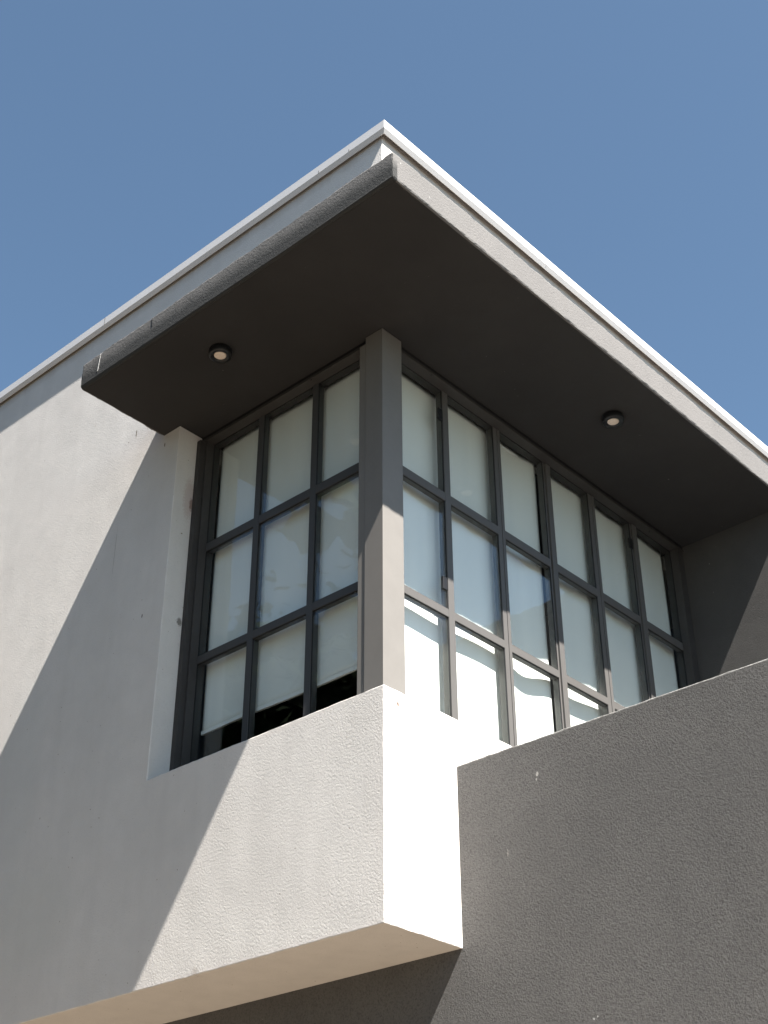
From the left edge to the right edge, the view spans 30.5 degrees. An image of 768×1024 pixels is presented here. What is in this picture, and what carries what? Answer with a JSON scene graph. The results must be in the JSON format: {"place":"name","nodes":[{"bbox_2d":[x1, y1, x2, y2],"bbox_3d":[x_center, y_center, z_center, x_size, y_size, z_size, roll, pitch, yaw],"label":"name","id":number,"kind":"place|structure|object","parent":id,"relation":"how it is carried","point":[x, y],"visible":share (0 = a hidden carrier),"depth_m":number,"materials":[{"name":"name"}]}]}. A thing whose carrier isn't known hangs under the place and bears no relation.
{"place":"outdoors","nodes":[
{"label":"outdoors","id":0,"kind":"place"},
{"bbox_2d":[0,0,767,446],"label":"sky","id":1,"kind":"structure","parent":0,"point":[625,141],"materials":[{"name":"blue"}]},
{"label":"ground","id":2,"kind":"structure","parent":0,"visible":0},
{"bbox_2d":[0,120,767,1023],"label":"house","id":3,"kind":"structure","parent":2,"relation":"on","point":[368,842],"depth_m":8.25,"materials":[{"name":"paint"}]},
{"bbox_2d":[209,343,231,362],"bbox_3d":[-1.022,-0.992,8.806,0.145,0.052,0.145,-26,-41,34],"label":"downlight","id":4,"kind":"object","parent":3,"relation":"attached to","point":[220,352],"visible":1,"depth_m":8.78,"materials":[{"name":"black metal"}]},
{"bbox_2d":[169,344,365,770],"bbox_3d":[-0.637,0.303,8.502,1.543,2.503,0.164,-26,-41,34],"label":"window","id":5,"kind":"structure","parent":3,"relation":"in","point":[193,658],"depth_m":8.66,"materials":[{"name":"grey paint"}]},
{"bbox_2d":[201,367,359,735],"bbox_3d":[-0.563,0.192,8.693,1.435,2.144,0.057,-26,-41,34],"label":"roller blind","id":6,"kind":"object","parent":3,"relation":"attached to","point":[280,668],"visible":0.74,"depth_m":8.65,"materials":[{"name":"white fabric"}]},
{"bbox_2d":[402,372,553,744],"bbox_3d":[0.502,0.420,8.656,0.065,2.574,1.576,-26,-41,34],"label":"roller blind","id":7,"kind":"object","parent":3,"relation":"attached to","point":[478,690],"visible":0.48,"depth_m":8.74,"materials":[{"name":"white fabric"}]},
{"bbox_2d":[401,350,699,746],"bbox_3d":[1.143,0.704,9.128,0.130,2.503,3.283,-26,-41,34],"label":"window","id":8,"kind":"structure","parent":3,"relation":"in","point":[683,642],"depth_m":9.22,"materials":[{"name":"grey paint"}]},
{"bbox_2d":[534,467,677,726],"bbox_3d":[1.593,1.070,9.670,0.057,2.564,1.575,-26,-41,34],"label":"roller blind","id":9,"kind":"object","parent":3,"relation":"attached to","point":[579,639],"visible":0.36,"depth_m":9.88,"materials":[{"name":"white fabric"}]},
{"bbox_2d":[602,410,623,428],"bbox_3d":[1.526,-0.617,9.396,0.145,0.052,0.145,-26,-41,34],"label":"downlight","id":10,"kind":"object","parent":3,"relation":"attached to","point":[612,419],"visible":1,"depth_m":9.37,"materials":[{"name":"black metal"}]}
]}

